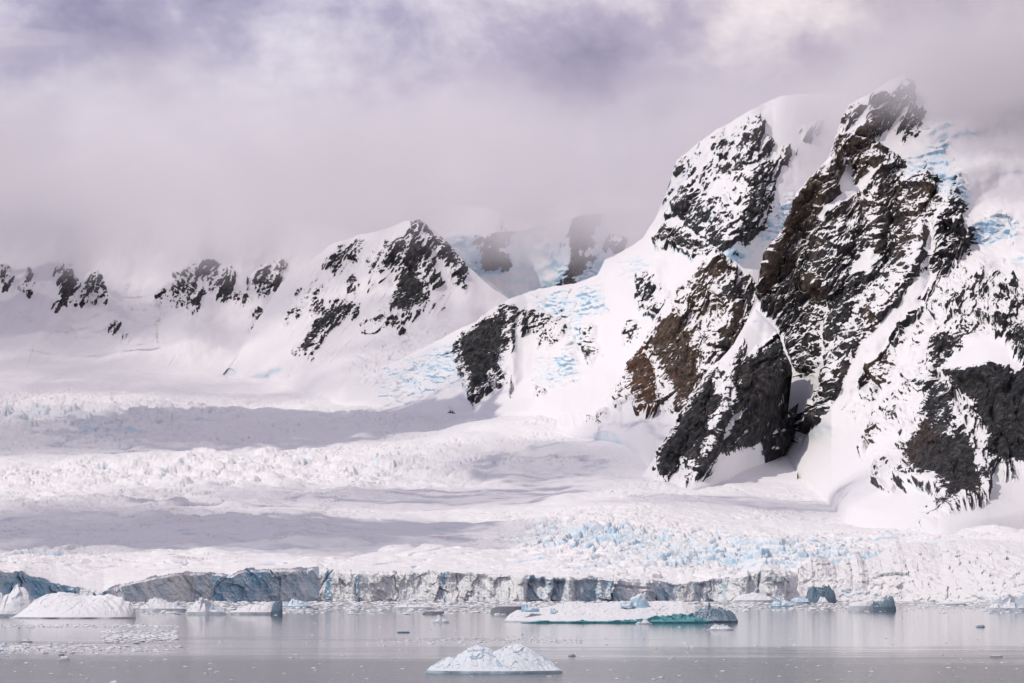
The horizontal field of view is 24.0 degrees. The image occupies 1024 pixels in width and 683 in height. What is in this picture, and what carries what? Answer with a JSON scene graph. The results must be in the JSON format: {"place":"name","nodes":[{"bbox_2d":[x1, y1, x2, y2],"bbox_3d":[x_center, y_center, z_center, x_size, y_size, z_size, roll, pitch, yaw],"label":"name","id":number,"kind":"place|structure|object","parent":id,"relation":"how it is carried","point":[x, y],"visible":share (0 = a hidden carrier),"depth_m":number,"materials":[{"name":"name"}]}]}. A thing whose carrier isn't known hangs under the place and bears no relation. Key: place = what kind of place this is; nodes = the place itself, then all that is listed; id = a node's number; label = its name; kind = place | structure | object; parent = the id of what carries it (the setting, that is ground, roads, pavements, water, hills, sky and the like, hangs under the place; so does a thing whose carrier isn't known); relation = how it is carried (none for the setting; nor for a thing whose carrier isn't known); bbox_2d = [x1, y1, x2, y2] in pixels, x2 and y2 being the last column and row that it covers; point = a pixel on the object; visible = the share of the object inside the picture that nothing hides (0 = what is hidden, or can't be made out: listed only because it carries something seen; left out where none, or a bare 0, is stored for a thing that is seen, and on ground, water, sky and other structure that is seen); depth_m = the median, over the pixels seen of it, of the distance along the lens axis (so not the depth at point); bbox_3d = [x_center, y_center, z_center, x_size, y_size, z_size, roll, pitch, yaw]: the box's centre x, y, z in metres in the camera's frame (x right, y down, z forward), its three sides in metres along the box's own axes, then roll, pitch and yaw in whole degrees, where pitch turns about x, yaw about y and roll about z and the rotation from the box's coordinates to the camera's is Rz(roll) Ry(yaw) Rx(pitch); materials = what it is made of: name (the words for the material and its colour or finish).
{"place":"outdoors","nodes":[
{"label":"outdoors","id":0,"kind":"place"},
{"bbox_2d":[0,192,361,375],"bbox_3d":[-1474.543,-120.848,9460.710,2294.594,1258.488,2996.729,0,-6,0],"label":"snow range","id":1,"kind":"structure","parent":0,"point":[188,287],"depth_m":9328.63,"materials":[{"name":"white snow"}]},
{"bbox_2d":[223,219,508,405],"bbox_3d":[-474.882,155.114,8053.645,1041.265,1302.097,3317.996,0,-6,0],"label":"pyramid peak","id":2,"kind":"structure","parent":0,"point":[342,322],"depth_m":8234.54,"materials":[{"name":"white snow"}]},
{"bbox_2d":[0,367,1023,590],"bbox_3d":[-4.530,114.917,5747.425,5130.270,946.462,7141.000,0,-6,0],"label":"glacier","id":3,"kind":"object","parent":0,"point":[109,478],"visible":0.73,"depth_m":4396.93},
{"bbox_2d":[0,601,1023,682],"bbox_3d":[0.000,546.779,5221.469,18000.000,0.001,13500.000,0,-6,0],"label":"water","id":4,"kind":"structure","parent":0,"point":[824,639],"depth_m":597.34,"materials":[{"name":"grey liquid"}]},
{"bbox_2d":[0,642,8,647],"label":"growler","id":5,"kind":"object","parent":4,"relation":"on","point":[4,644],"visible":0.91,"depth_m":592.45,"materials":[{"name":"white ice"}]},
{"bbox_2d":[0,584,34,616],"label":"iceberg","id":6,"kind":"object","parent":4,"relation":"on","point":[18,599],"visible":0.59,"depth_m":1196.07,"materials":[{"name":"white ice"}]},
{"bbox_2d":[58,656,69,659],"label":"growler","id":7,"kind":"object","parent":4,"relation":"on","point":[64,658],"visible":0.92,"depth_m":497.14,"materials":[{"name":"white ice"}]},
{"bbox_2d":[10,592,135,618],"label":"iceberg","id":8,"kind":"object","parent":4,"relation":"on","point":[62,605],"visible":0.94,"depth_m":1146.87,"materials":[{"name":"white ice"}]},
{"bbox_2d":[138,597,186,610],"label":"iceberg","id":9,"kind":"object","parent":4,"relation":"on","point":[156,604],"visible":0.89,"depth_m":1469.21,"materials":[{"name":"white ice"}]},
{"bbox_2d":[185,597,225,614],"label":"iceberg","id":10,"kind":"object","parent":4,"relation":"on","point":[203,606],"visible":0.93,"depth_m":1302.11,"materials":[{"name":"white ice"}]},
{"bbox_2d":[229,599,282,614],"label":"iceberg","id":11,"kind":"object","parent":4,"relation":"on","point":[268,608],"visible":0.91,"depth_m":1296.12,"materials":[{"name":"white ice"}]},
{"bbox_2d":[283,598,311,607],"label":"iceberg","id":12,"kind":"object","parent":4,"relation":"on","point":[293,603],"visible":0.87,"depth_m":1730.57,"materials":[{"name":"white ice"}]},
{"bbox_2d":[392,601,436,609],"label":"iceberg","id":13,"kind":"object","parent":4,"relation":"on","point":[404,605],"visible":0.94,"depth_m":1588.24,"materials":[{"name":"white ice"}]},
{"bbox_2d":[422,608,444,613],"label":"iceberg","id":14,"kind":"object","parent":4,"relation":"on","point":[438,611],"visible":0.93,"depth_m":1317.63,"materials":[{"name":"white ice"}]},
{"bbox_2d":[432,615,448,622],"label":"growler","id":15,"kind":"object","parent":4,"relation":"on","point":[438,619],"visible":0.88,"depth_m":1009.01,"materials":[{"name":"white ice"}]},
{"bbox_2d":[425,644,562,673],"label":"iceberg","id":16,"kind":"object","parent":4,"relation":"on","point":[509,659],"visible":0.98,"depth_m":419.27,"materials":[{"name":"white ice"}]},
{"bbox_2d":[490,604,520,612],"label":"iceberg","id":17,"kind":"object","parent":4,"relation":"on","point":[508,608],"visible":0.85,"depth_m":1363.97,"materials":[{"name":"white ice"}]},
{"bbox_2d":[0,601,1021,680],"bbox_3d":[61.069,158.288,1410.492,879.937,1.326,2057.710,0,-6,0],"label":"brash ice","id":18,"kind":"structure","parent":4,"relation":"on","point":[361,603],"depth_m":1397.29,"materials":[{"name":"ice"}]},
{"bbox_2d":[504,594,737,622],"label":"iceberg","id":19,"kind":"object","parent":4,"relation":"on","point":[637,608],"visible":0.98,"depth_m":1031.49,"materials":[{"name":"white ice"}]},
{"bbox_2d":[635,618,651,623],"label":"growler","id":20,"kind":"object","parent":4,"relation":"on","point":[644,621],"visible":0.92,"depth_m":968.53,"materials":[{"name":"white ice"}]},
{"bbox_2d":[707,624,733,629],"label":"growler","id":21,"kind":"object","parent":4,"relation":"on","point":[720,627],"visible":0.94,"depth_m":837.08,"materials":[{"name":"white ice"}]},
{"bbox_2d":[733,592,773,602],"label":"iceberg","id":22,"kind":"object","parent":4,"relation":"on","point":[754,597],"visible":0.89,"depth_m":2228.19,"materials":[{"name":"white ice"}]},
{"bbox_2d":[769,598,792,607],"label":"iceberg","id":23,"kind":"object","parent":4,"relation":"on","point":[778,603],"visible":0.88,"depth_m":1746.31,"materials":[{"name":"white ice"}]},
{"bbox_2d":[790,596,810,603],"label":"iceberg","id":24,"kind":"object","parent":4,"relation":"on","point":[800,600],"visible":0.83,"depth_m":2106.16,"materials":[{"name":"white ice"}]},
{"bbox_2d":[806,584,835,603],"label":"iceberg","id":25,"kind":"object","parent":4,"relation":"on","point":[822,595],"visible":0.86,"depth_m":2178.76,"materials":[{"name":"blue ice"}]},
{"bbox_2d":[848,600,872,610],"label":"iceberg","id":26,"kind":"object","parent":4,"relation":"on","point":[866,605],"visible":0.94,"depth_m":1467.82,"materials":[{"name":"white ice"}]},
{"bbox_2d":[872,596,895,610],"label":"iceberg","id":27,"kind":"object","parent":4,"relation":"on","point":[888,604],"visible":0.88,"depth_m":1490.78,"materials":[{"name":"blue ice"}]},
{"bbox_2d":[937,600,966,604],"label":"iceberg","id":28,"kind":"object","parent":4,"relation":"on","point":[949,602],"visible":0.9,"depth_m":1937.81,"materials":[{"name":"white ice"}]},
{"bbox_2d":[984,591,1023,610],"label":"iceberg","id":29,"kind":"object","parent":4,"relation":"on","point":[1008,602],"visible":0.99,"depth_m":1471.75,"materials":[{"name":"white ice"}]},
{"bbox_2d":[0,539,1023,601],"bbox_3d":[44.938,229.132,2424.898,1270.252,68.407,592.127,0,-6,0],"label":"glacier front","id":30,"kind":"object","parent":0,"point":[975,570],"visible":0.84,"depth_m":2505.71,"materials":[{"name":"white ice"}]},
{"bbox_2d":[0,0,1023,233],"label":"sky","id":31,"kind":"structure","parent":0,"point":[351,115],"materials":[{"name":"grey"}]},
{"bbox_2d":[427,192,661,298],"bbox_3d":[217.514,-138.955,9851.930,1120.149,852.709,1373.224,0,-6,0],"label":"headwall","id":32,"kind":"object","parent":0,"point":[575,240],"visible":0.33,"depth_m":9304.19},
{"bbox_2d":[315,93,844,418],"bbox_3d":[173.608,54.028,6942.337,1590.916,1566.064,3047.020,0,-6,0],"label":"snow shoulder","id":33,"kind":"object","parent":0,"point":[735,185],"visible":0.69,"depth_m":6629.41},
{"bbox_2d":[551,247,796,482],"bbox_3d":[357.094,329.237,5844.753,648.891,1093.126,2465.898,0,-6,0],"label":"fluted peak","id":34,"kind":"structure","parent":0,"point":[694,331],"depth_m":5525.45,"materials":[{"name":"white snow"}]},
{"bbox_2d":[642,309,797,489],"bbox_3d":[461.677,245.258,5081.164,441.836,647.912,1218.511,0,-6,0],"label":"rock prow","id":35,"kind":"object","parent":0,"point":[735,416],"visible":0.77,"depth_m":4868.63,"materials":[{"name":"rock"},{"name":"snow"}]},
{"bbox_2d":[746,69,1023,534],"bbox_3d":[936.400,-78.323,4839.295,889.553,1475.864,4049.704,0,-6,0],"label":"rock massif","id":36,"kind":"structure","parent":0,"point":[888,304],"depth_m":5070.08,"materials":[{"name":"rock"},{"name":"snow"}]}
]}

